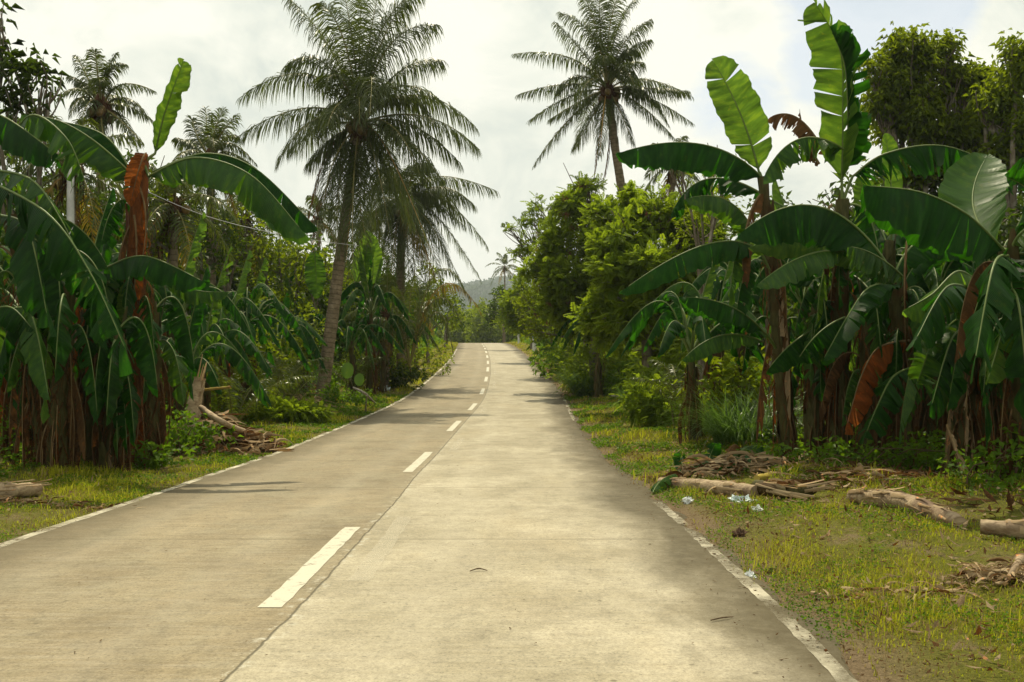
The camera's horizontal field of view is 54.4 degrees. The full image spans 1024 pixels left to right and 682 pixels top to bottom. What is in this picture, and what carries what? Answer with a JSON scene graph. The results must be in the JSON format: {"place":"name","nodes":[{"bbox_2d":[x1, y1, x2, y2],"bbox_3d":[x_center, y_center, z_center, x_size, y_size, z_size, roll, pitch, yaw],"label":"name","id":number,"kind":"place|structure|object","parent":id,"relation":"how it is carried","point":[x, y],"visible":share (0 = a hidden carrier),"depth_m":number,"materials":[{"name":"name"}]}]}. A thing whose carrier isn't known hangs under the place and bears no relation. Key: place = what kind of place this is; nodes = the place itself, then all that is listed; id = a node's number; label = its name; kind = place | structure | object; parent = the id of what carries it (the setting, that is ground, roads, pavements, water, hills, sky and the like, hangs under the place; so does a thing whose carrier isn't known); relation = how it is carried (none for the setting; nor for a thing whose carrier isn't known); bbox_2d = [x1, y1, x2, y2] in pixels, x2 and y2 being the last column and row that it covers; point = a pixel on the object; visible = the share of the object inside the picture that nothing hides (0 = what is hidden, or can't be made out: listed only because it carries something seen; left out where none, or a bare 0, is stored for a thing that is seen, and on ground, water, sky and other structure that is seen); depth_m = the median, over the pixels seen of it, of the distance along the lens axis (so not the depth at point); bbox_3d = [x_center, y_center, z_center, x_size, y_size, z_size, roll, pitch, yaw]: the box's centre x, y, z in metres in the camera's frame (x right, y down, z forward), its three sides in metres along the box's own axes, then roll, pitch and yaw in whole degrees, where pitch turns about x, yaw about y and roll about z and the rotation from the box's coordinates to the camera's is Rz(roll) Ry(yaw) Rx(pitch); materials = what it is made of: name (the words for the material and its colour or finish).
{"place":"outdoors","nodes":[
{"label":"outdoors","id":0,"kind":"place"},
{"bbox_2d":[0,343,857,681],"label":"road","id":1,"kind":"structure","parent":0,"point":[394,589],"depth_m":7.96,"materials":[{"name":"concrete"}]},
{"bbox_2d":[258,527,359,606],"bbox_3d":[-1.660,1.879,8.584,0.184,0.101,3.487,0,0,0],"label":"road marking","id":2,"kind":"object","parent":1,"relation":"on","point":[284,593],"visible":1,"depth_m":8.06,"materials":[{"name":"paint"}]},
{"bbox_2d":[0,360,1023,681],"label":"leaf litter","id":3,"kind":"object","parent":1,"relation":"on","point":[962,598],"visible":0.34,"depth_m":10.32,"materials":[{"name":"plant"}]},
{"bbox_2d":[446,283,509,305],"bbox_3d":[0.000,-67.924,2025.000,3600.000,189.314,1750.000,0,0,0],"label":"hills","id":4,"kind":"structure","parent":0,"point":[473,294],"depth_m":1752.13,"materials":[{"name":"green plant"}]},
{"bbox_2d":[405,273,540,337],"bbox_3d":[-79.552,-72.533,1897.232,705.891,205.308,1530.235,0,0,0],"label":"hillside wood","id":5,"kind":"object","parent":4,"relation":"on","point":[472,287],"visible":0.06,"depth_m":1746.28,"materials":[{"name":"green plant"}]},
{"bbox_2d":[0,341,1023,681],"bbox_3d":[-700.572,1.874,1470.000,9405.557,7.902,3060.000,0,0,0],"label":"ground","id":6,"kind":"structure","parent":0,"point":[850,528],"depth_m":8.68,"materials":[{"name":"green plant"}]},
{"bbox_2d":[0,288,51,463],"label":"banana plant","id":7,"kind":"object","parent":6,"relation":"on","point":[5,397],"visible":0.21,"depth_m":16.18,"materials":[{"name":"brown plant"}]},
{"bbox_2d":[0,478,52,499],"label":"fallen banana stem","id":8,"kind":"object","parent":6,"relation":"on","point":[29,489],"visible":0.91,"depth_m":12.40,"materials":[{"name":"brown wood"}]},
{"bbox_2d":[0,0,70,299],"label":"leafy tree","id":9,"kind":"object","parent":6,"relation":"on","point":[12,64],"visible":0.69,"depth_m":25.91,"materials":[{"name":"green plant"}]},
{"bbox_2d":[0,280,107,471],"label":"banana plant","id":10,"kind":"object","parent":6,"relation":"on","point":[63,432],"visible":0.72,"depth_m":14.78,"materials":[{"name":"green plant"}]},
{"bbox_2d":[0,109,108,230],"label":"leafy tree","id":11,"kind":"object","parent":6,"relation":"on","point":[102,194],"visible":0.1,"depth_m":29.79,"materials":[{"name":"green plant"}]},
{"bbox_2d":[0,114,134,467],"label":"banana plant","id":12,"kind":"object","parent":6,"relation":"on","point":[38,265],"visible":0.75,"depth_m":14.06,"materials":[{"name":"green plant"}]},
{"bbox_2d":[0,105,148,341],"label":"coconut palm","id":13,"kind":"object","parent":6,"relation":"on","point":[58,181],"visible":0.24,"depth_m":26.99,"materials":[{"name":"green plant"}]},
{"bbox_2d":[0,188,181,407],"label":"banana plant","id":14,"kind":"object","parent":6,"relation":"on","point":[115,251],"visible":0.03,"depth_m":20.14,"materials":[{"name":"green plant"}]},
{"bbox_2d":[71,277,135,461],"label":"banana plant","id":15,"kind":"object","parent":6,"relation":"on","point":[88,419],"visible":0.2,"depth_m":16.20,"materials":[{"name":"brown plant"}]},
{"bbox_2d":[56,47,156,228],"bbox_3d":[-14.564,-4.130,36.093,3.409,12.761,3.611,0,0,-16],"label":"coconut palm","id":16,"kind":"object","parent":6,"relation":"on","point":[101,112],"visible":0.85,"depth_m":35.62,"materials":[{"name":"green plant"}]},
{"bbox_2d":[72,306,157,471],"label":"banana plant","id":17,"kind":"object","parent":6,"relation":"on","point":[117,396],"visible":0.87,"depth_m":15.44,"materials":[{"name":"green plant"}]},
{"bbox_2d":[69,427,198,469],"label":"bush","id":18,"kind":"object","parent":6,"relation":"on","point":[156,460],"visible":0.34,"depth_m":16.73,"materials":[{"name":"green plant"}]},
{"bbox_2d":[127,178,206,383],"bbox_3d":[-10.506,-1.443,30.114,2.638,7.548,1.954,0,0,0],"label":"leafy tree","id":19,"kind":"object","parent":6,"relation":"on","point":[154,237],"visible":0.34,"depth_m":29.87,"materials":[{"name":"green plant"}]},
{"bbox_2d":[142,293,194,465],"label":"banana plant","id":20,"kind":"object","parent":6,"relation":"on","point":[157,413],"visible":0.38,"depth_m":17.36,"materials":[{"name":"green plant"}]},
{"bbox_2d":[20,58,317,468],"bbox_3d":[-5.718,-1.074,16.429,5.174,7.426,1.839,0,0,6],"label":"banana plant","id":21,"kind":"object","parent":6,"relation":"on","point":[261,195],"visible":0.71,"depth_m":16.43,"materials":[{"name":"green plant"}]},
{"bbox_2d":[112,157,243,351],"bbox_3d":[-10.442,-1.533,30.290,3.942,7.855,4.360,0,0,-30],"label":"coconut palm","id":22,"kind":"object","parent":6,"relation":"on","point":[179,217],"visible":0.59,"depth_m":29.76,"materials":[{"name":"green plant"}]},
{"bbox_2d":[182,354,206,435],"bbox_3d":[-6.458,1.219,20.139,0.414,1.908,0.623,0,0,26],"label":"leaning stump","id":23,"kind":"object","parent":6,"relation":"on","point":[198,384],"visible":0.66,"depth_m":20.14,"materials":[{"name":"wood"}]},
{"bbox_2d":[149,212,255,423],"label":"banana plant","id":24,"kind":"object","parent":6,"relation":"on","point":[161,292],"visible":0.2,"depth_m":24.27,"materials":[{"name":"green plant"}]},
{"bbox_2d":[165,401,243,456],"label":"bush","id":25,"kind":"object","parent":6,"relation":"on","point":[196,428],"visible":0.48,"depth_m":19.16,"materials":[{"name":"green plant"}]},
{"bbox_2d":[165,186,254,319],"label":"leafy tree","id":26,"kind":"object","parent":6,"relation":"on","point":[229,232],"visible":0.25,"depth_m":35.94,"materials":[{"name":"green plant"}]},
{"bbox_2d":[171,106,257,393],"bbox_3d":[-11.214,-3.555,38.105,3.772,11.640,3.693,0,0,0],"label":"coconut palm","id":27,"kind":"object","parent":6,"relation":"on","point":[213,142],"visible":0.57,"depth_m":37.83,"materials":[{"name":"green plant"}]},
{"bbox_2d":[0,164,429,364],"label":"forest","id":28,"kind":"object","parent":6,"relation":"on","point":[322,299],"visible":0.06,"depth_m":50.76,"materials":[{"name":"green plant"}]},
{"bbox_2d":[159,268,271,428],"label":"banana plant","id":29,"kind":"object","parent":6,"relation":"on","point":[234,357],"visible":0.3,"depth_m":21.99,"materials":[{"name":"green plant"}]},
{"bbox_2d":[159,246,271,415],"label":"banana plant","id":30,"kind":"object","parent":6,"relation":"on","point":[250,347],"visible":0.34,"depth_m":23.89,"materials":[{"name":"green plant"}]},
{"bbox_2d":[0,334,443,477],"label":"undergrowth","id":31,"kind":"object","parent":6,"relation":"on","point":[14,458],"visible":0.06,"depth_m":36.13,"materials":[{"name":"green plant"}]},
{"bbox_2d":[0,341,458,541],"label":"grass","id":32,"kind":"structure","parent":6,"relation":"on","point":[78,481],"depth_m":15.01,"materials":[{"name":"green plant"}]},
{"bbox_2d":[171,410,299,454],"bbox_3d":[-6.335,1.853,20.462,3.974,0.948,3.244,0,0,0],"label":"dead leaf pile","id":33,"kind":"object","parent":6,"relation":"on","point":[253,438],"visible":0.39,"depth_m":20.46,"materials":[{"name":"plant"}]},
{"bbox_2d":[197,198,275,376],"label":"leafy tree","id":34,"kind":"object","parent":6,"relation":"on","point":[227,287],"visible":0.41,"depth_m":39.95,"materials":[{"name":"green plant"}]},
{"bbox_2d":[166,250,310,420],"bbox_3d":[-7.829,-0.039,27.255,4.082,4.962,3.378,0,0,32],"label":"banana plant","id":35,"kind":"object","parent":6,"relation":"on","point":[267,321],"visible":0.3,"depth_m":27.16,"materials":[{"name":"green plant"}]},
{"bbox_2d":[194,192,296,314],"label":"coconut palm","id":36,"kind":"object","parent":6,"relation":"on","point":[250,224],"visible":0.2,"depth_m":41.84,"materials":[{"name":"green plant"}]},
{"bbox_2d":[208,258,308,412],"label":"banana plant","id":37,"kind":"object","parent":6,"relation":"on","point":[276,306],"visible":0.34,"depth_m":28.93,"materials":[{"name":"green plant"}]},
{"bbox_2d":[206,361,314,423],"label":"bush","id":38,"kind":"object","parent":6,"relation":"on","point":[231,398],"visible":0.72,"depth_m":24.82,"materials":[{"name":"green plant"}]},
{"bbox_2d":[231,235,332,354],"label":"leafy tree","id":39,"kind":"object","parent":6,"relation":"on","point":[300,287],"visible":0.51,"depth_m":41.87,"materials":[{"name":"green plant"}]},
{"bbox_2d":[232,357,331,411],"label":"bush","id":40,"kind":"object","parent":6,"relation":"on","point":[283,373],"visible":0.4,"depth_m":29.97,"materials":[{"name":"green plant"}]},
{"bbox_2d":[234,393,337,424],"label":"bush","id":41,"kind":"object","parent":6,"relation":"on","point":[293,410],"visible":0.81,"depth_m":28.21,"materials":[{"name":"green plant"}]},
{"bbox_2d":[253,293,327,389],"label":"banana plant","id":42,"kind":"object","parent":6,"relation":"on","point":[308,329],"visible":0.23,"depth_m":35.91,"materials":[{"name":"green plant"}]},
{"bbox_2d":[270,250,338,390],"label":"banana plant","id":43,"kind":"object","parent":6,"relation":"on","point":[315,274],"visible":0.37,"depth_m":40.87,"materials":[{"name":"green plant"}]},
{"bbox_2d":[294,194,350,328],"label":"coconut palm","id":44,"kind":"object","parent":6,"relation":"on","point":[320,225],"visible":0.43,"depth_m":61.75,"materials":[{"name":"green plant"}]},
{"bbox_2d":[311,380,382,406],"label":"bush","id":45,"kind":"object","parent":6,"relation":"on","point":[342,398],"visible":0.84,"depth_m":35.53,"materials":[{"name":"green plant"}]},
{"bbox_2d":[231,0,481,400],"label":"coconut palm","id":46,"kind":"object","parent":6,"relation":"on","point":[353,154],"visible":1,"depth_m":37.34,"materials":[{"name":"green plant"}]},
{"bbox_2d":[310,290,403,395],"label":"banana plant","id":47,"kind":"object","parent":6,"relation":"on","point":[357,333],"visible":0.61,"depth_m":39.95,"materials":[{"name":"green plant"}]},
{"bbox_2d":[324,231,410,393],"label":"banana plant","id":48,"kind":"object","parent":6,"relation":"on","point":[369,267],"visible":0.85,"depth_m":41.75,"materials":[{"name":"green plant"}]},
{"bbox_2d":[344,295,420,392],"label":"banana plant","id":49,"kind":"object","parent":6,"relation":"on","point":[382,375],"visible":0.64,"depth_m":43.83,"materials":[{"name":"green plant"}]},
{"bbox_2d":[339,273,441,387],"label":"coconut palm","id":50,"kind":"object","parent":6,"relation":"on","point":[385,313],"visible":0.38,"depth_m":45.80,"materials":[{"name":"green plant"}]},
{"bbox_2d":[356,356,428,389],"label":"bush","id":51,"kind":"object","parent":6,"relation":"on","point":[399,382],"visible":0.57,"depth_m":46.03,"materials":[{"name":"green plant"}]},
{"bbox_2d":[357,268,481,366],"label":"young palm","id":52,"kind":"object","parent":6,"relation":"on","point":[408,357],"visible":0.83,"depth_m":43.60,"materials":[{"name":"green plant"}]},
{"bbox_2d":[349,162,499,384],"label":"coconut palm","id":53,"kind":"object","parent":6,"relation":"on","point":[428,198],"visible":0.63,"depth_m":49.38,"materials":[{"name":"green plant"}]},
{"bbox_2d":[411,263,465,362],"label":"leafy tree","id":54,"kind":"object","parent":6,"relation":"on","point":[454,322],"visible":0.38,"depth_m":73.92,"materials":[{"name":"green plant"}]},
{"bbox_2d":[420,287,543,342],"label":"distant wood","id":55,"kind":"object","parent":6,"relation":"on","point":[477,332],"visible":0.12,"depth_m":195.86,"materials":[{"name":"green plant"}]},
{"bbox_2d":[489,272,553,356],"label":"bushy tree","id":56,"kind":"object","parent":6,"relation":"on","point":[511,317],"visible":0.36,"depth_m":75.74,"materials":[{"name":"green plant"}]},
{"bbox_2d":[505,255,575,356],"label":"bushy tree","id":57,"kind":"object","parent":6,"relation":"on","point":[536,328],"visible":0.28,"depth_m":55.86,"materials":[{"name":"green plant"}]},
{"bbox_2d":[501,191,586,363],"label":"feathery tree","id":58,"kind":"object","parent":6,"relation":"on","point":[522,248],"visible":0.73,"depth_m":46.91,"materials":[{"name":"green plant"}]},
{"bbox_2d":[514,171,608,379],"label":"feathery tree","id":59,"kind":"object","parent":6,"relation":"on","point":[552,263],"visible":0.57,"depth_m":41.55,"materials":[{"name":"green plant"}]},
{"bbox_2d":[541,360,628,396],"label":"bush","id":60,"kind":"object","parent":6,"relation":"on","point":[581,392],"visible":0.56,"depth_m":41.31,"materials":[{"name":"green plant"}]},
{"bbox_2d":[552,314,637,397],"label":"banana plant","id":61,"kind":"object","parent":6,"relation":"on","point":[598,387],"visible":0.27,"depth_m":40.12,"materials":[{"name":"green plant"}]},
{"bbox_2d":[559,333,641,395],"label":"bush","id":62,"kind":"object","parent":6,"relation":"on","point":[586,354],"visible":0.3,"depth_m":41.39,"materials":[{"name":"green plant"}]},
{"bbox_2d":[511,0,694,349],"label":"coconut palm","id":63,"kind":"object","parent":6,"relation":"on","point":[610,69],"visible":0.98,"depth_m":46.42,"materials":[{"name":"green plant"}]},
{"bbox_2d":[563,173,740,407],"bbox_3d":[4.762,-1.599,33.524,5.023,8.175,6.385,0,0,33],"label":"feathery tree","id":64,"kind":"object","parent":6,"relation":"on","point":[621,254],"visible":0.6,"depth_m":32.38,"materials":[{"name":"green plant"}]},
{"bbox_2d":[607,368,711,427],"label":"bush","id":65,"kind":"object","parent":6,"relation":"on","point":[646,399],"visible":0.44,"depth_m":26.97,"materials":[{"name":"green plant"}]},
{"bbox_2d":[643,135,699,366],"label":"coconut palm","id":66,"kind":"object","parent":6,"relation":"on","point":[669,179],"visible":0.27,"depth_m":40.04,"materials":[{"name":"green plant"}]},
{"bbox_2d":[630,359,733,427],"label":"young palm","id":67,"kind":"object","parent":6,"relation":"on","point":[668,383],"visible":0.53,"depth_m":25.00,"materials":[{"name":"green plant"}]},
{"bbox_2d":[605,262,771,444],"bbox_3d":[3.798,0.252,21.196,3.641,4.412,3.790,0,0,0],"label":"banana plant","id":68,"kind":"object","parent":6,"relation":"on","point":[635,326],"visible":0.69,"depth_m":21.23,"materials":[{"name":"green plant"}]},
{"bbox_2d":[631,315,756,399],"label":"bush","id":69,"kind":"object","parent":6,"relation":"on","point":[681,364],"visible":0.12,"depth_m":29.50,"materials":[{"name":"green plant"}]},
{"bbox_2d":[664,143,746,396],"bbox_3d":[5.481,-1.587,28.195,2.460,7.957,1.873,0,0,32],"label":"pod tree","id":70,"kind":"object","parent":6,"relation":"on","point":[712,225],"visible":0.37,"depth_m":27.99,"materials":[{"name":"green plant"}]},
{"bbox_2d":[657,477,759,497],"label":"fallen banana stem","id":71,"kind":"object","parent":6,"relation":"on","point":[740,488],"visible":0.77,"depth_m":13.20,"materials":[{"name":"brown wood"}]},
{"bbox_2d":[616,56,810,456],"bbox_3d":[3.683,-1.331,17.887,3.814,7.673,2.626,0,0,0],"label":"banana plant","id":72,"kind":"object","parent":6,"relation":"on","point":[736,100],"visible":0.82,"depth_m":17.77,"materials":[{"name":"green plant"}]},
{"bbox_2d":[643,236,794,412],"bbox_3d":[5.125,-0.080,23.873,3.662,5.283,3.880,0,0,-28],"label":"banana plant","id":73,"kind":"object","parent":6,"relation":"on","point":[692,292],"visible":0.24,"depth_m":23.81,"materials":[{"name":"green plant"}]},
{"bbox_2d":[673,346,773,435],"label":"bush","id":74,"kind":"object","parent":6,"relation":"on","point":[732,378],"visible":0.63,"depth_m":22.58,"materials":[{"name":"green plant"}]},
{"bbox_2d":[658,377,803,447],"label":"tall grass clump","id":75,"kind":"object","parent":6,"relation":"on","point":[739,430],"visible":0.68,"depth_m":19.95,"materials":[{"name":"green plant"}]},
{"bbox_2d":[642,447,843,481],"bbox_3d":[3.419,1.897,15.376,3.164,0.452,2.528,0,0,0],"label":"dead leaf pile","id":76,"kind":"object","parent":6,"relation":"on","point":[727,463],"visible":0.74,"depth_m":15.06,"materials":[{"name":"plant"}]},
{"bbox_2d":[683,244,809,413],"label":"banana plant","id":77,"kind":"object","parent":6,"relation":"on","point":[701,279],"visible":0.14,"depth_m":24.64,"materials":[{"name":"green plant"}]},
{"bbox_2d":[510,335,1023,496],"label":"undergrowth","id":78,"kind":"object","parent":6,"relation":"on","point":[1002,483],"visible":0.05,"depth_m":15.84,"materials":[{"name":"green plant"}]},
{"bbox_2d":[549,171,1023,381],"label":"forest","id":79,"kind":"object","parent":6,"relation":"on","point":[793,312],"visible":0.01,"depth_m":33.83,"materials":[{"name":"green plant"}]},
{"bbox_2d":[721,181,867,424],"bbox_3d":[6.337,-0.594,21.561,3.681,5.981,3.498,0,0,-33],"label":"banana plant","id":80,"kind":"object","parent":6,"relation":"on","point":[777,196],"visible":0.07,"depth_m":21.42,"materials":[{"name":"green plant"}]},
{"bbox_2d":[751,479,840,499],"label":"fallen banana stem","id":81,"kind":"object","parent":6,"relation":"on","point":[784,491],"visible":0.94,"depth_m":12.57,"materials":[{"name":"brown wood"}]},
{"bbox_2d":[763,270,857,456],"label":"banana plant","id":82,"kind":"object","parent":6,"relation":"on","point":[813,377],"visible":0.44,"depth_m":17.62,"materials":[{"name":"brown plant"}]},
{"bbox_2d":[709,463,981,493],"bbox_3d":[4.670,1.862,13.630,4.205,0.361,2.141,0,0,0],"label":"dead leaf pile","id":83,"kind":"object","parent":6,"relation":"on","point":[860,469],"visible":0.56,"depth_m":13.48,"materials":[{"name":"plant"}]},
{"bbox_2d":[751,431,945,470],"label":"bush","id":84,"kind":"object","parent":6,"relation":"on","point":[908,457],"visible":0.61,"depth_m":15.13,"materials":[{"name":"green plant"}]},
{"bbox_2d":[790,159,912,303],"bbox_3d":[9.864,-1.483,29.079,3.832,7.698,2.356,0,0,0],"label":"leafy tree","id":85,"kind":"object","parent":6,"relation":"on","point":[835,190],"visible":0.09,"depth_m":28.86,"materials":[{"name":"green plant"}]},
{"bbox_2d":[757,241,959,459],"bbox_3d":[5.800,0.332,15.860,4.029,4.058,1.749,0,0,-27],"label":"banana plant","id":86,"kind":"object","parent":6,"relation":"on","point":[892,364],"visible":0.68,"depth_m":15.63,"materials":[{"name":"green plant"}]},
{"bbox_2d":[819,275,924,458],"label":"banana plant","id":87,"kind":"object","parent":6,"relation":"on","point":[872,338],"visible":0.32,"depth_m":16.66,"materials":[{"name":"green plant"}]},
{"bbox_2d":[796,584,957,605],"bbox_3d":[2.631,1.817,7.176,1.194,0.100,0.579,0,0,0],"label":"dead leaf pile","id":88,"kind":"object","parent":6,"relation":"on","point":[880,589],"visible":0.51,"depth_m":7.17,"materials":[{"name":"plant"}]},
{"bbox_2d":[736,0,1023,458],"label":"banana plant","id":89,"kind":"object","parent":6,"relation":"on","point":[793,231],"visible":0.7,"depth_m":16.91,"materials":[{"name":"green plant"}]},
{"bbox_2d":[849,133,929,450],"bbox_3d":[7.135,-0.784,18.429,2.127,6.290,1.912,0,0,17],"label":"banana plant","id":90,"kind":"object","parent":6,"relation":"on","point":[889,143],"visible":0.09,"depth_m":18.65,"materials":[{"name":"green plant"}]},
{"bbox_2d":[846,485,967,529],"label":"fallen banana stem","id":91,"kind":"object","parent":6,"relation":"on","point":[912,502],"visible":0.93,"depth_m":10.47,"materials":[{"name":"brown plant"}]},
{"bbox_2d":[882,293,948,451],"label":"banana plant","id":92,"kind":"object","parent":6,"relation":"on","point":[927,422],"visible":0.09,"depth_m":16.75,"materials":[{"name":"brown plant"}]},
{"bbox_2d":[854,21,1001,344],"bbox_3d":[14.031,-4.184,33.233,5.680,12.857,2.990,0,0,0],"label":"leafy tree","id":93,"kind":"object","parent":6,"relation":"on","point":[919,84],"visible":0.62,"depth_m":32.61,"materials":[{"name":"green plant"}]},
{"bbox_2d":[849,247,1023,319],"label":"banana plant","id":94,"kind":"object","parent":6,"relation":"on","point":[935,278],"visible":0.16,"depth_m":18.63,"materials":[{"name":"green plant"}]},
{"bbox_2d":[860,152,1023,480],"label":"banana plant","id":95,"kind":"object","parent":6,"relation":"on","point":[962,214],"visible":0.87,"depth_m":11.70,"materials":[{"name":"green plant"}]},
{"bbox_2d":[899,270,1007,475],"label":"banana plant","id":96,"kind":"object","parent":6,"relation":"on","point":[935,352],"visible":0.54,"depth_m":13.04,"materials":[{"name":"green plant"}]},
{"bbox_2d":[885,553,1023,599],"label":"dead leaf pile","id":97,"kind":"object","parent":6,"relation":"on","point":[992,572],"visible":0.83,"depth_m":7.40,"materials":[{"name":"plant"}]},
{"bbox_2d":[937,312,1005,470],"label":"banana plant","id":98,"kind":"object","parent":6,"relation":"on","point":[996,409],"visible":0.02,"depth_m":14.44,"materials":[{"name":"brown plant"}]},
{"bbox_2d":[950,423,1023,483],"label":"bush","id":99,"kind":"object","parent":6,"relation":"on","point":[1016,456],"visible":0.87,"depth_m":12.08,"materials":[{"name":"green plant"}]},
{"bbox_2d":[961,28,1023,240],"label":"leafy tree","id":100,"kind":"object","parent":6,"relation":"on","point":[997,109],"visible":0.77,"depth_m":30.75,"materials":[{"name":"green plant"}]},
{"bbox_2d":[980,519,1023,539],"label":"fallen banana stem","id":101,"kind":"object","parent":6,"relation":"on","point":[1010,527],"visible":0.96,"depth_m":8.75,"materials":[{"name":"beige plant"}]},
{"bbox_2d":[0,0,1023,285],"label":"sky","id":102,"kind":"structure","parent":0,"point":[230,47],"materials":[{"name":"white"}]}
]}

